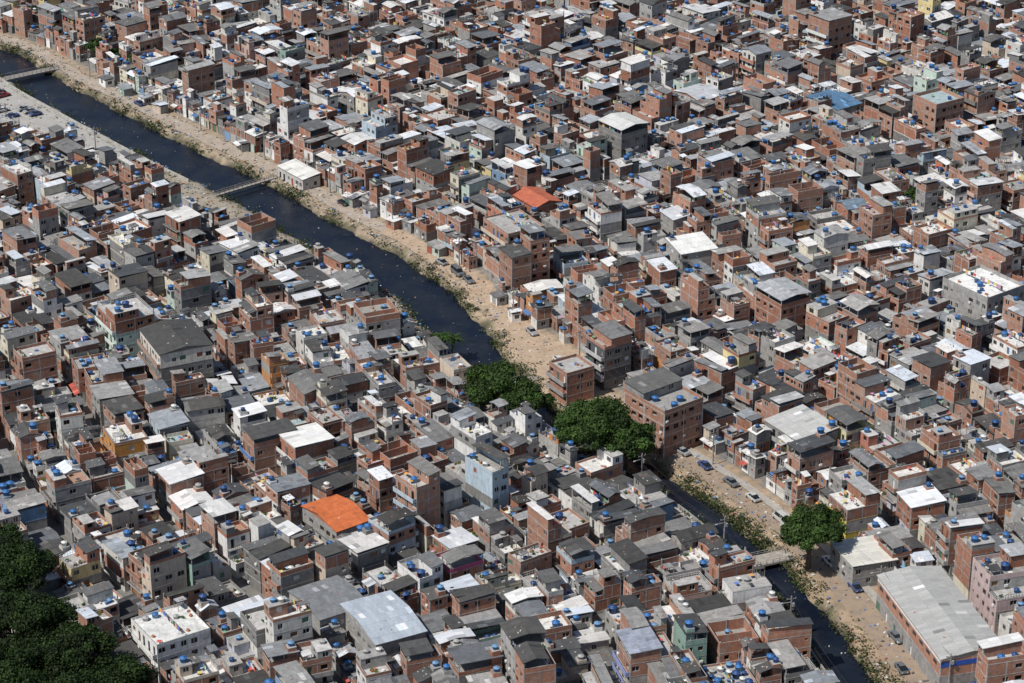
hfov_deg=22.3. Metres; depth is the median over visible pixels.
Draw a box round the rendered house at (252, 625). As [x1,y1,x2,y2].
[240,596,289,666]
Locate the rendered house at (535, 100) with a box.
[533,96,541,103]
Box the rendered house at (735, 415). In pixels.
[722,404,736,423]
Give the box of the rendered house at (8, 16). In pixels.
[2,9,14,33]
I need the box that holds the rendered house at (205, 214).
[201,208,211,233]
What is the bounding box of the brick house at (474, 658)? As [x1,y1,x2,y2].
[446,640,503,682]
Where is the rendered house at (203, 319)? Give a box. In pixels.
[194,310,214,336]
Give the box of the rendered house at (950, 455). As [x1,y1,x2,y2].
[936,441,966,468]
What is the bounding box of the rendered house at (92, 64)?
[89,57,97,72]
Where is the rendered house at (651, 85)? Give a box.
[644,81,663,98]
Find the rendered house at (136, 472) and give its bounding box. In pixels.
[113,455,148,498]
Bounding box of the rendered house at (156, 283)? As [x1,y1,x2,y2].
[143,265,165,295]
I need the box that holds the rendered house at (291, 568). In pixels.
[267,545,313,597]
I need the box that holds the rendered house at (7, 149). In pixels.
[0,142,19,164]
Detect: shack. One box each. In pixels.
[98,74,114,87]
[117,82,132,96]
[137,90,152,105]
[151,100,168,113]
[233,139,249,152]
[341,193,360,207]
[361,204,377,218]
[384,215,401,229]
[426,239,446,256]
[489,286,507,305]
[506,307,521,321]
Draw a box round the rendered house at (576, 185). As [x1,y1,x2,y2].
[562,180,596,202]
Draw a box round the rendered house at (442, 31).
[424,26,454,49]
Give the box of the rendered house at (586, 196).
[581,183,612,204]
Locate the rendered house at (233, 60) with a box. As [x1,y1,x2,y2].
[215,50,244,92]
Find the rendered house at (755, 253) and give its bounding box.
[746,246,762,263]
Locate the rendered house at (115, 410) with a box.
[101,395,147,425]
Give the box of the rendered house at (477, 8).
[472,0,494,15]
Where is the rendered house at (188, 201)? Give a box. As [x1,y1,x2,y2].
[174,196,209,231]
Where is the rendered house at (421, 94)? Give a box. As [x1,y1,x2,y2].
[410,87,434,105]
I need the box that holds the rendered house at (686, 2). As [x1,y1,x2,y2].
[682,0,690,12]
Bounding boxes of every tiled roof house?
[301,494,368,544]
[512,186,562,216]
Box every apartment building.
[95,290,154,356]
[128,596,211,682]
[137,318,213,388]
[481,209,543,245]
[522,5,563,41]
[583,319,632,390]
[598,112,648,159]
[623,367,703,458]
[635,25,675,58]
[754,277,811,339]
[805,7,852,59]
[912,87,963,132]
[942,261,1023,319]
[969,542,1023,635]
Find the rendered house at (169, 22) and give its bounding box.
[158,12,188,34]
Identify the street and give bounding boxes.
[667,452,929,682]
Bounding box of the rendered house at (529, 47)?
[512,38,541,56]
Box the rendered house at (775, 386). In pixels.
[768,381,805,394]
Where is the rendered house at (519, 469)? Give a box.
[511,456,534,475]
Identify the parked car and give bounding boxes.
[0,92,10,97]
[4,112,19,117]
[17,105,31,111]
[22,107,35,113]
[29,110,42,116]
[65,121,77,127]
[134,100,144,105]
[337,199,348,205]
[435,257,447,265]
[462,275,474,283]
[525,326,537,335]
[676,446,690,456]
[697,460,712,469]
[722,476,739,487]
[745,492,760,502]
[821,554,832,566]
[847,582,862,592]
[887,629,902,643]
[894,661,908,674]
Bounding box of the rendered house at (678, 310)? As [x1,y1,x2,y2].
[661,299,691,328]
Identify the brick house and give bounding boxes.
[0,16,6,33]
[0,117,11,135]
[0,128,20,142]
[0,157,34,206]
[0,176,16,201]
[0,196,20,208]
[0,225,37,266]
[0,283,31,319]
[0,307,10,329]
[0,378,34,437]
[1,115,20,129]
[2,410,35,448]
[5,223,32,233]
[5,367,15,379]
[9,275,31,287]
[10,202,40,226]
[11,339,57,381]
[12,3,32,37]
[13,422,40,471]
[21,125,43,140]
[22,139,38,156]
[23,248,46,263]
[26,312,53,342]
[27,25,42,42]
[29,167,46,203]
[30,257,53,275]
[31,0,38,4]
[32,8,38,23]
[34,124,63,150]
[35,31,45,45]
[40,490,50,512]
[41,310,78,343]
[45,19,55,47]
[50,231,67,244]
[53,25,63,52]
[56,333,91,383]
[58,30,69,55]
[58,226,97,262]
[61,10,75,34]
[64,306,95,332]
[65,30,77,57]
[67,177,75,192]
[68,211,85,233]
[69,134,85,147]
[69,353,106,402]
[74,5,104,41]
[74,40,87,61]
[74,442,95,473]
[75,183,82,190]
[75,581,122,599]
[76,607,114,662]
[82,146,93,149]
[82,294,107,315]
[84,357,123,411]
[84,457,124,493]
[85,0,110,16]
[94,200,115,218]
[94,639,146,663]
[95,40,109,58]
[95,216,104,220]
[96,58,108,75]
[97,225,131,260]
[101,533,144,591]
[102,208,137,223]
[103,67,109,74]
[105,51,115,60]
[106,153,142,173]
[108,40,122,48]
[109,55,119,82]
[114,16,147,40]
[116,10,143,19]
[116,214,151,238]
[116,593,140,631]
[117,150,130,159]
[117,155,143,185]
[119,41,133,59]
[119,359,146,382]
[120,57,129,65]
[120,624,131,639]
[124,32,144,48]
[125,542,173,598]
[126,69,138,91]
[128,378,151,385]
[128,451,146,457]
[130,45,167,69]
[131,0,138,11]
[133,29,163,51]
[133,157,152,177]
[135,179,169,208]
[138,505,163,530]
[139,661,156,682]
[142,0,168,31]
[142,236,173,271]
[143,388,175,421]
[143,434,165,460]
[144,187,158,209]
[148,89,160,101]
[158,653,195,682]
[162,40,182,65]
[163,205,201,247]
[163,583,204,613]
[167,483,212,530]
[169,11,196,22]
[169,369,205,403]
[171,245,189,269]
[173,0,190,13]
[175,394,209,409]
[182,60,214,98]
[184,496,220,534]
[185,0,202,19]
[187,303,220,318]
[190,32,214,61]
[193,14,219,34]
[194,452,229,493]
[198,206,207,215]
[199,498,237,554]
[201,230,215,241]
[205,327,217,359]
[205,378,217,394]
[206,482,249,499]
[207,101,229,114]
[208,101,224,132]
[210,271,227,294]
[213,206,229,228]
[214,328,228,368]
[214,370,231,379]
[215,441,237,454]
[216,612,241,647]
[218,595,262,612]
[221,375,237,385]
[224,391,254,428]
[226,331,257,369]
[228,499,252,521]
[229,122,236,142]
[229,302,241,321]
[233,114,254,126]
[234,266,264,300]
[234,440,242,462]
[236,468,277,496]
[239,287,273,336]
[239,417,296,475]
[244,59,267,77]
[246,58,256,64]
[250,336,273,371]
[254,476,268,497]
[255,44,274,64]
[255,279,283,302]
[259,74,270,79]
[259,557,270,597]
[263,0,269,6]
[264,132,277,157]
[266,20,275,33]
[266,56,285,73]
[267,57,300,85]
[267,264,298,282]
[270,75,295,107]
[271,517,286,524]
[274,19,296,44]
[274,136,289,163]
[274,342,295,354]
[279,364,311,396]
[281,494,301,525]
[283,0,311,24]
[287,361,329,405]
[288,118,329,164]
[291,289,322,319]
[292,1,316,28]
[296,41,306,56]
[297,59,312,65]
[299,85,309,101]
[301,502,306,525]
[304,63,339,90]
[305,30,325,59]
[307,403,341,436]
[308,0,337,6]
[309,102,315,109]
[310,302,345,330]
[312,103,337,121]
[313,3,324,12]
[313,251,350,274]
[314,278,341,299]
[315,160,334,186]
[317,6,336,26]
[319,27,349,58]
[322,0,343,15]
[323,15,342,30]
[326,81,350,94]
[326,325,339,342]
[329,51,357,68]
[334,112,370,127]
[334,433,350,447]
[336,291,370,322]
[340,11,346,16]
[340,81,355,86]
[340,411,374,447]
[341,132,375,153]
[342,23,361,30]
[343,166,354,193]
[344,154,365,176]
[347,4,368,29]
[347,338,374,359]
[349,33,367,55]
[351,525,363,534]
[351,672,356,682]
[353,428,384,452]
[355,159,381,190]
[355,468,370,511]
[355,498,371,514]
[361,27,368,35]
[362,561,403,593]
[363,26,393,48]
[366,465,404,515]
[367,134,402,164]
[368,22,388,35]
[368,328,401,349]
[369,70,394,93]
[369,183,386,212]
[369,674,409,682]
[378,1,401,22]
[379,438,417,471]
[381,73,407,105]
[381,147,397,175]
[382,574,418,613]
[384,8,401,23]
[386,54,420,79]
[387,92,413,133]
[389,70,409,83]
[393,35,420,54]
[393,189,414,198]
[393,350,423,391]
[393,456,440,528]
[396,0,418,10]
[396,10,417,24]
[396,431,416,445]
[397,134,430,177]
[398,637,440,682]
[400,17,423,29]
[401,108,432,132]
[403,189,428,216]
[406,78,419,92]
[406,157,432,193]
[410,31,435,47]
[414,123,429,135]
[414,386,448,419]
[415,198,451,217]
[415,329,431,342]
[418,608,449,638]
[419,63,429,79]
[419,356,438,371]
[419,584,450,614]
[420,218,436,241]
[422,105,458,126]
[422,187,441,200]
[425,206,441,236]
[426,124,452,147]
[429,50,462,77]
[429,524,479,552]
[432,0,459,7]
[433,47,453,53]
[434,628,475,666]
[436,224,454,242]
[438,197,474,228]
[438,447,464,463]
[442,614,464,631]
[444,230,465,257]
[445,0,471,17]
[445,376,479,408]
[446,15,465,37]
[446,640,503,682]
[447,40,476,65]
[447,206,472,240]
[448,85,477,112]
[448,117,468,126]
[449,583,501,630]
[451,120,476,128]
[453,237,469,264]
[454,39,484,50]
[461,63,479,71]
[462,249,480,269]
[465,238,471,250]
[465,666,507,682]
[467,516,478,546]
[468,111,502,121]
[469,178,510,228]
[470,30,502,51]
[470,232,483,253]
[477,241,484,266]
[479,411,486,423]
[481,551,500,570]
[485,22,502,36]
[487,95,514,116]
[496,277,510,299]
[497,109,509,122]
[497,192,524,211]
[498,176,517,194]
[498,238,532,290]
[500,143,536,167]
[503,26,523,41]
[503,121,515,135]
[503,542,551,576]
[506,46,536,72]
[507,158,542,189]
[509,102,535,127]
[509,291,526,307]
[513,641,555,682]
[514,0,535,12]
[518,290,531,317]
[519,223,549,281]
[520,279,563,298]
[521,5,539,17]
[525,101,542,109]
[525,207,540,221]
[526,501,571,568]
[529,12,559,48]
[529,131,546,160]
[534,71,557,92]
[536,0,557,9]
[536,170,549,187]
[540,177,556,194]
[544,226,566,244]
[546,353,593,404]
[546,636,580,665]
[547,93,573,120]
[547,287,564,302]
[548,167,575,190]
[549,294,564,331]
[550,239,566,276]
[551,507,588,537]
[552,86,587,96]
[554,81,564,88]
[554,85,575,104]
[554,121,579,143]
[554,187,566,197]
[559,220,590,234]
[559,318,571,343]
[560,5,584,13]
[560,24,581,43]
[562,189,578,209]
[563,280,593,346]
[566,229,601,246]
[570,0,602,13]
[570,166,588,180]
[570,263,599,283]
[571,96,580,117]
[574,96,588,123]
[574,107,578,120]
[576,315,602,354]
[579,129,598,142]
[581,240,609,260]
[582,94,612,121]
[584,246,597,263]
[584,565,620,622]
[586,31,603,47]
[587,54,619,77]
[587,75,619,101]
[592,179,609,186]
[592,185,620,201]
[594,35,620,49]
[600,282,634,310]
[601,110,619,123]
[608,178,640,200]
[610,257,639,281]
[614,0,639,16]
[614,288,650,316]
[615,507,666,541]
[617,250,640,260]
[617,275,644,289]
[619,606,649,628]
[620,87,633,97]
[620,95,644,114]
[621,172,641,182]
[621,299,645,341]
[621,569,661,609]
[623,30,633,37]
[626,16,649,30]
[628,26,645,39]
[631,336,639,346]
[631,341,647,371]
[632,85,672,130]
[636,21,659,35]
[637,158,647,172]
[639,246,671,285]
[639,284,672,304]
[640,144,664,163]
[640,604,668,633]
[641,198,668,222]
[643,366,655,373]
[646,256,677,286]
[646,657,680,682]
[651,14,664,25]
[653,163,681,203]
[662,318,678,334]
[664,24,677,33]
[668,121,705,149]
[671,30,699,59]
[671,93,689,123]
[671,140,699,159]
[673,183,706,213]
[673,259,688,269]
[676,221,692,235]
[676,346,704,368]
[677,317,702,321]
[678,150,699,170]
[680,272,714,319]
[681,268,706,281]
[681,369,709,393]
[685,134,708,143]
[686,13,706,24]
[686,27,702,36]
[686,590,731,612]
[687,117,715,130]
[687,206,711,238]
[689,0,709,4]
[689,50,712,69]
[690,96,716,118]
[695,28,720,56]
[695,350,737,403]
[695,380,724,404]
[696,149,734,180]
[697,56,720,83]
[697,604,750,634]
[701,318,728,338]
[701,653,756,682]
[702,401,734,432]
[704,126,720,137]
[705,546,755,594]
[706,195,719,209]
[706,616,758,663]
[708,114,718,120]
[710,0,732,6]
[710,42,729,61]
[710,245,743,283]
[711,287,729,314]
[711,309,734,323]
[712,282,735,288]
[715,59,742,84]
[715,86,743,116]
[717,14,741,46]
[718,229,741,246]
[719,421,748,447]
[720,287,749,321]
[726,115,749,137]
[727,1,750,19]
[728,47,743,80]
[731,110,766,119]
[734,441,747,467]
[735,119,762,136]
[735,408,763,429]
[737,276,757,322]
[738,240,750,254]
[739,169,761,197]
[740,158,768,177]
[741,72,775,93]
[741,323,755,335]
[742,25,755,34]
[744,591,784,629]
[747,321,776,355]
[751,9,773,30]
[752,169,765,190]
[753,127,773,139]
[754,656,783,682]
[755,385,804,424]
[756,217,792,249]
[756,365,774,373]
[758,617,813,662]
[759,245,796,276]
[760,131,793,154]
[760,167,798,191]
[761,119,776,130]
[764,96,791,125]
[766,83,789,98]
[766,467,787,493]
[767,434,793,473]
[768,29,792,51]
[771,237,798,257]
[773,341,808,370]
[774,270,795,282]
[775,14,788,26]
[782,0,811,15]
[783,143,820,167]
[784,427,835,480]
[785,145,795,151]
[788,34,800,49]
[788,45,803,59]
[788,180,822,212]
[789,16,802,41]
[790,470,814,508]
[792,127,817,146]
[794,8,810,27]
[795,105,833,114]
[799,39,806,49]
[799,229,813,237]
[800,41,831,59]
[800,157,815,168]
[802,29,807,41]
[802,51,836,89]
[803,84,820,101]
[803,392,826,410]
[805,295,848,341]
[805,488,820,506]
[809,477,824,499]
[810,93,831,106]
[810,129,826,138]
[811,135,847,169]
[812,344,854,363]
[814,290,848,300]
[816,467,835,487]
[818,364,837,400]
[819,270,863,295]
[820,164,829,176]
[822,204,833,208]
[827,76,862,93]
[830,439,851,466]
[831,53,837,60]
[831,192,842,209]
[831,314,865,352]
[833,0,852,6]
[834,54,845,61]
[834,113,860,123]
[835,169,860,196]
[836,198,869,223]
[836,356,876,402]
[836,456,853,467]
[844,289,862,295]
[845,45,878,72]
[848,227,870,248]
[849,86,877,107]
[849,448,890,488]
[850,239,878,255]
[851,18,856,36]
[851,209,858,227]
[851,373,900,426]
[852,0,856,7]
[852,267,879,293]
[853,6,873,19]
[853,110,863,119]
[855,66,888,91]
[855,521,880,537]
[857,0,872,9]
[858,24,884,49]
[858,195,893,242]
[860,240,893,271]
[862,356,886,376]
[863,88,893,124]
[866,267,889,282]
[870,181,904,204]
[870,253,909,274]
[871,275,912,294]
[873,163,909,195]
[874,12,889,26]
[875,231,910,247]
[875,440,925,468]
[876,334,904,370]
[877,49,899,59]
[877,55,892,67]
[877,94,910,143]
[877,530,911,567]
[881,66,902,81]
[882,0,915,14]
[887,278,921,313]
[889,462,906,467]
[890,196,907,226]
[891,8,924,43]
[892,38,912,55]
[892,306,932,336]
[893,243,915,261]
[894,57,911,70]
[894,138,931,157]
[895,481,946,538]
[897,220,923,244]
[899,331,930,349]
[904,266,928,281]
[905,35,931,60]
[907,310,940,334]
[911,351,951,390]
[912,220,953,248]
[912,288,948,311]
[916,42,945,64]
[917,418,960,468]
[920,133,944,150]
[920,343,936,352]
[923,264,938,270]
[926,412,961,430]
[926,466,969,493]
[931,29,948,43]
[935,63,946,67]
[935,511,984,576]
[936,365,970,406]
[937,338,969,350]
[939,244,954,257]
[942,46,962,67]
[944,115,974,137]
[946,154,981,179]
[947,452,988,477]
[948,229,987,247]
[951,141,986,161]
[952,531,994,600]
[953,244,980,272]
[954,398,990,428]
[955,0,976,15]
[955,316,983,351]
[957,420,986,440]
[963,85,995,118]
[963,112,972,121]
[965,464,995,493]
[966,6,990,23]
[968,119,983,134]
[968,236,993,249]
[969,199,982,207]
[970,128,1001,161]
[973,413,1000,439]
[974,56,1002,78]
[974,437,1014,461]
[975,632,1023,682]
[977,201,996,225]
[979,156,1007,180]
[981,311,1001,325]
[982,471,1016,526]
[982,515,1003,535]
[987,86,997,90]
[988,124,995,129]
[988,351,1009,383]
[989,218,1022,243]
[994,295,1022,333]
[994,404,1023,448]
[995,0,1020,22]
[995,23,1006,33]
[995,58,1008,73]
[995,213,1023,226]
[1000,352,1023,392]
[1001,31,1016,41]
[1001,178,1023,213]
[1006,83,1020,99]
[1007,107,1023,139]
[1007,302,1023,332]
[1008,20,1023,34]
[1008,390,1023,404]
[1009,95,1023,109]
[1011,268,1023,280]
[1011,606,1023,648]
[1013,82,1023,102]
[1014,474,1023,500]
[1019,192,1023,208]
[1020,227,1023,246]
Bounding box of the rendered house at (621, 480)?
[605,475,633,489]
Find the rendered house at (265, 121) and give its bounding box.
[248,109,277,150]
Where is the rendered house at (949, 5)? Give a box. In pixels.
[941,1,955,10]
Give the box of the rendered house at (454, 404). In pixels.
[447,395,471,412]
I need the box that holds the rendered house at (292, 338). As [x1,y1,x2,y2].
[287,329,296,353]
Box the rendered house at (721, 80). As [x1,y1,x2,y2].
[706,66,732,89]
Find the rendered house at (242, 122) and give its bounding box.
[235,116,251,139]
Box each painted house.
[0,206,20,233]
[0,233,3,255]
[0,255,8,277]
[0,276,23,306]
[0,325,35,368]
[0,351,5,378]
[0,448,11,458]
[0,456,25,487]
[0,481,27,505]
[0,488,47,531]
[0,587,24,634]
[5,0,20,8]
[9,404,50,452]
[10,141,29,158]
[11,306,36,327]
[16,159,31,167]
[24,455,36,480]
[27,572,49,595]
[28,526,59,544]
[31,146,53,163]
[31,265,64,300]
[31,280,62,317]
[32,448,66,486]
[35,171,67,203]
[35,465,54,492]
[35,538,72,570]
[37,240,53,248]
[38,0,60,4]
[39,178,68,203]
[39,396,85,427]
[41,431,56,447]
[47,137,83,160]
[48,324,86,372]
[50,421,86,448]
[51,545,75,587]
[53,268,91,301]
[53,394,95,456]
[55,459,81,473]
[57,0,79,9]
[59,294,82,311]
[61,338,99,383]
[62,425,103,459]
[64,123,77,137]
[65,149,95,165]
[66,160,93,183]
[70,47,75,59]
[73,0,102,6]
[79,176,114,205]
[81,580,119,623]
[85,318,98,336]
[88,149,95,163]
[89,329,105,350]
[89,522,138,573]
[90,299,106,323]
[93,146,106,162]
[96,25,108,37]
[96,184,119,204]
[96,288,131,325]
[96,449,116,465]
[97,146,116,167]
[98,170,123,188]
[100,30,115,43]
[100,411,148,468]
[102,496,138,533]
[103,10,117,21]
[105,20,117,35]
[106,351,139,361]
[107,262,151,298]
[109,232,135,265]
[110,0,134,9]
[111,7,134,14]
[113,198,139,212]
[114,345,129,359]
[115,188,123,200]
[118,61,135,83]
[118,286,161,307]
[123,485,155,509]
[130,383,145,410]
[131,234,147,242]
[132,171,149,180]
[134,70,146,93]
[135,454,160,466]
[136,203,166,236]
[136,593,159,615]
[138,0,159,13]
[138,82,152,93]
[139,520,186,546]
[140,541,186,600]
[142,420,151,436]
[143,379,168,416]
[144,162,164,181]
[148,458,181,503]
[154,75,181,89]
[155,457,204,516]
[157,265,185,307]
[157,454,167,463]
[158,85,170,100]
[158,305,180,318]
[163,205,173,210]
[164,427,193,460]
[166,284,174,309]
[168,0,184,13]
[168,182,181,205]
[168,307,203,331]
[171,531,217,553]
[172,442,198,459]
[174,537,211,586]
[174,655,219,682]
[177,23,204,43]
[177,39,200,65]
[178,51,202,79]
[182,88,193,117]
[182,228,209,263]
[184,263,202,270]
[188,99,201,120]
[191,110,199,123]
[194,423,234,445]
[195,593,218,622]
[197,244,228,272]
[201,86,232,110]
[202,0,230,4]
[203,56,223,80]
[203,423,238,453]
[204,107,211,128]
[205,633,254,679]
[206,43,222,59]
[208,302,232,328]
[209,2,235,28]
[210,37,225,49]
[210,548,231,582]
[211,29,220,38]
[211,280,232,304]
[212,378,238,398]
[213,361,226,375]
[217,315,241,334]
[218,232,260,259]
[218,297,242,305]
[218,516,249,561]
[219,22,237,50]
[219,653,262,682]
[222,48,229,57]
[223,116,235,140]
[226,64,255,101]
[227,276,235,298]
[228,459,236,482]
[228,553,244,578]
[230,21,255,35]
[230,461,246,482]
[230,597,269,626]
[231,357,258,385]
[231,401,266,440]
[232,0,264,17]
[232,669,273,682]
[234,32,248,52]
[237,211,278,249]
[239,34,263,60]
[241,510,276,541]
[243,78,266,110]
[245,128,262,152]
[245,254,270,267]
[245,496,281,518]
[251,255,278,280]
[251,382,291,405]
[253,25,284,43]
[256,330,286,344]
[258,241,273,255]
[260,639,299,682]
[261,350,289,389]
[263,473,310,513]
[263,596,312,642]
[264,243,305,264]
[264,400,294,421]
[265,103,279,116]
[269,138,277,159]
[270,0,299,20]
[271,240,279,247]
[273,302,298,331]
[273,660,314,682]
[276,401,310,426]
[276,422,334,466]
[277,96,308,139]
[277,252,314,270]
[277,315,312,342]
[279,279,316,304]
[279,456,295,475]
[280,44,304,60]
[285,352,307,369]
[287,39,300,45]
[290,531,323,560]
[291,262,330,283]
[292,25,296,37]
[294,82,303,94]
[295,325,330,360]
[295,638,333,682]
[300,62,311,73]
[302,134,333,168]
[303,334,333,368]
[311,26,322,35]
[312,559,315,581]
[313,536,352,580]
[315,137,350,169]
[315,378,347,411]
[321,365,342,378]
[324,15,349,26]
[324,119,343,130]
[327,264,368,293]
[328,342,352,366]
[329,405,351,431]
[331,68,357,83]
[331,296,343,307]
[331,642,354,669]
[333,533,350,541]
[334,646,356,677]
[337,444,353,449]
[338,321,367,351]
[339,660,355,682]
[340,358,354,374]
[341,575,360,585]
[343,58,359,69]
[344,176,363,193]
[345,253,364,270]
[346,492,362,501]
[347,400,357,411]
[348,0,364,10]
[348,26,365,37]
[348,77,368,87]
[352,50,381,81]
[353,186,368,204]
[354,150,381,163]
[355,85,382,115]
[355,265,372,276]
[355,349,391,375]
[355,646,397,682]
[357,442,383,478]
[358,577,376,596]
[359,192,369,205]
[360,0,377,26]
[362,0,389,17]
[362,104,397,138]
[363,67,382,76]
[364,31,391,61]
[368,507,418,554]
[369,174,394,188]
[376,61,401,72]
[377,401,402,442]
[378,340,407,378]
[379,193,395,217]
[381,175,412,195]
[382,25,401,37]
[386,656,395,668]
[392,654,400,674]
[394,26,421,41]
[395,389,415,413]
[396,336,422,350]
[396,550,444,614]
[398,130,421,143]
[400,312,415,337]
[403,92,423,108]
[406,43,429,65]
[409,77,424,82]
[409,436,437,455]
[410,345,427,357]
[412,4,428,19]
[413,105,422,113]
[413,384,432,392]
[414,158,454,193]
[415,515,435,553]
[417,0,429,5]
[418,450,448,472]
[421,39,435,55]
[421,335,428,347]
[422,8,441,20]
[424,370,447,389]
[427,82,453,108]
[430,663,459,682]
[432,410,451,430]
[435,77,463,87]
[435,544,484,581]
[437,185,449,200]
[438,32,461,48]
[439,353,471,388]
[440,472,468,528]
[440,574,478,611]
[443,145,470,171]
[444,125,477,149]
[447,393,458,400]
[447,504,481,529]
[448,166,479,205]
[449,407,492,454]
[452,405,488,428]
[455,102,486,119]
[461,175,491,202]
[462,0,474,3]
[464,12,475,20]
[465,441,510,510]
[465,617,504,641]
[467,64,502,97]
[469,134,492,168]
[472,228,482,238]
[474,151,508,178]
[475,569,493,584]
[476,44,498,67]
[476,96,486,110]
[482,571,521,602]
[483,240,498,269]
[485,244,504,283]
[486,195,509,215]
[486,559,505,573]
[487,398,508,428]
[489,429,502,448]
[490,158,512,180]
[491,414,523,435]
[492,12,514,24]
[492,40,516,65]
[492,637,499,648]
[493,19,514,35]
[497,66,529,100]
[497,432,527,468]
[504,586,544,620]
[507,401,541,440]
[508,11,523,23]
[508,86,532,105]
[508,286,521,306]
[509,484,526,505]
[512,20,523,30]
[512,483,520,492]
[516,113,547,144]
[519,60,554,83]
[519,464,549,494]
[522,291,541,321]
[522,433,544,463]
[522,459,544,474]
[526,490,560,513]
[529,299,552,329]
[530,82,552,102]
[532,155,545,170]
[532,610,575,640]
[536,455,558,462]
[536,568,563,605]
[538,142,570,170]
[539,48,565,70]
[539,212,548,222]
[541,204,576,228]
[542,419,551,431]
[548,458,568,467]
[549,140,562,146]
[550,8,573,19]
[550,244,587,284]
[551,114,575,132]
[551,595,593,622]
[553,537,595,586]
[556,648,589,682]
[560,576,576,599]
[563,29,592,51]
[563,276,570,289]
[564,15,582,34]
[564,49,597,71]
[569,615,587,631]
[570,569,598,597]
[572,202,584,209]
[572,621,610,652]
[574,205,587,221]
[575,444,625,480]
[575,533,598,547]
[579,114,600,132]
[582,17,591,32]
[582,654,614,682]
[583,72,607,93]
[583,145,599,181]
[583,269,608,302]
[585,616,591,626]
[588,498,638,544]
[592,38,627,66]
[594,273,623,308]
[594,559,600,569]
[598,0,616,8]
[600,152,614,179]
[600,256,625,281]
[609,70,620,82]
[612,675,620,682]
[618,12,635,27]
[618,20,629,39]
[618,470,666,508]
[619,51,650,90]
[625,148,639,157]
[626,216,661,247]
[631,83,647,97]
[633,532,678,562]
[634,170,659,191]
[634,186,659,203]
[635,347,652,370]
[636,227,665,251]
[637,497,674,521]
[639,0,667,20]
[639,162,656,172]
[650,57,677,87]
[650,156,689,170]
[652,47,680,64]
[654,331,688,367]
[656,238,666,250]
[659,283,679,301]
[662,593,694,645]
[663,571,711,604]
[664,149,670,156]
[665,6,699,32]
[668,646,707,682]
[671,47,683,51]
[671,69,701,92]
[672,613,708,665]
[676,269,693,287]
[679,546,708,564]
[684,114,694,122]
[691,179,726,193]
[696,268,721,290]
[699,22,717,31]
[699,560,708,581]
[700,421,725,454]
[706,206,728,217]
[708,16,723,30]
[709,112,739,128]
[709,214,741,239]
[711,127,735,145]
[712,1,731,16]
[714,177,738,189]
[716,41,742,61]
[718,564,771,613]
[722,141,739,151]
[723,249,751,282]
[723,544,740,554]
[724,320,756,336]
[727,0,749,7]
[730,146,762,177]
[737,30,764,47]
[738,212,745,243]
[739,44,771,82]
[739,443,755,473]
[740,636,761,664]
[745,195,788,247]
[746,643,769,671]
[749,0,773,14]
[753,609,795,637]
[754,368,784,393]
[755,346,765,375]
[757,190,769,196]
[762,151,787,164]
[762,159,784,177]
[762,452,767,471]
[773,0,782,14]
[776,109,793,123]
[776,474,790,499]
[778,21,788,26]
[778,107,812,140]
[781,86,803,110]
[786,212,810,238]
[787,83,803,95]
[792,237,831,273]
[794,232,803,240]
[797,333,840,355]
[798,52,820,72]
[798,73,816,94]
[800,670,839,682]
[801,161,827,181]
[810,104,835,135]
[813,174,840,205]
[813,226,849,256]
[814,396,860,417]
[815,0,833,10]
[818,80,839,90]
[820,58,835,73]
[822,109,860,141]
[825,404,873,456]
[826,172,836,179]
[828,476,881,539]
[831,179,846,198]
[831,246,860,275]
[833,138,871,173]
[839,270,853,278]
[842,40,876,54]
[845,321,889,358]
[853,18,872,39]
[856,173,882,201]
[860,427,897,452]
[864,136,893,152]
[864,525,912,541]
[872,0,888,18]
[873,517,889,527]
[875,321,895,332]
[877,28,898,51]
[878,308,897,326]
[884,80,905,92]
[885,54,908,68]
[889,140,903,151]
[891,154,921,174]
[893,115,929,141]
[894,550,934,569]
[898,380,938,408]
[901,60,934,75]
[901,537,925,551]
[904,195,914,206]
[913,63,942,91]
[913,115,921,123]
[913,172,945,200]
[913,244,941,268]
[917,148,946,175]
[917,265,954,300]
[918,0,940,14]
[918,404,947,424]
[918,515,938,541]
[920,521,940,565]
[923,25,935,36]
[931,513,948,520]
[932,23,957,51]
[932,129,950,147]
[933,305,963,336]
[934,148,959,160]
[934,204,978,231]
[935,342,957,371]
[937,76,956,88]
[940,172,948,178]
[944,313,962,339]
[945,80,975,95]
[947,9,964,17]
[947,486,993,518]
[950,62,980,82]
[966,177,1003,209]
[967,312,996,343]
[969,375,988,407]
[971,40,981,47]
[976,0,987,7]
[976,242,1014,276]
[980,0,1001,14]
[980,74,992,79]
[980,214,998,229]
[981,34,1006,57]
[985,381,1016,412]
[989,325,1023,354]
[991,534,1004,552]
[993,14,1002,25]
[993,73,1012,84]
[994,95,1016,113]
[995,147,1023,174]
[995,209,1005,218]
[996,522,1023,544]
[997,239,1023,274]
[998,601,1023,635]
[1001,34,1023,59]
[1007,169,1023,180]
[1012,8,1023,21]
[1012,66,1023,83]
[1020,166,1023,179]
[1021,246,1023,264]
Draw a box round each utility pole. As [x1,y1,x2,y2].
[37,24,45,49]
[82,49,90,76]
[87,128,96,149]
[136,76,145,95]
[193,102,201,130]
[257,131,265,159]
[322,163,331,192]
[386,197,394,218]
[452,237,461,265]
[505,287,515,308]
[571,329,583,354]
[633,453,645,471]
[705,430,716,464]
[715,517,728,541]
[780,596,795,611]
[795,492,808,504]
[939,653,955,682]
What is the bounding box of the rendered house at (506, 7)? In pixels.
[484,0,513,20]
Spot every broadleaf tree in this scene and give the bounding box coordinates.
[0,521,22,538]
[0,529,58,592]
[0,587,80,650]
[0,637,49,682]
[37,620,120,677]
[40,668,121,682]
[83,37,102,52]
[96,653,158,682]
[109,48,120,58]
[127,53,131,62]
[460,359,534,408]
[499,378,556,412]
[551,394,639,455]
[599,420,655,472]
[778,501,848,568]
[903,186,915,205]
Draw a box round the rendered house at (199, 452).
[177,445,215,460]
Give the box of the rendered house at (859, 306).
[836,294,879,322]

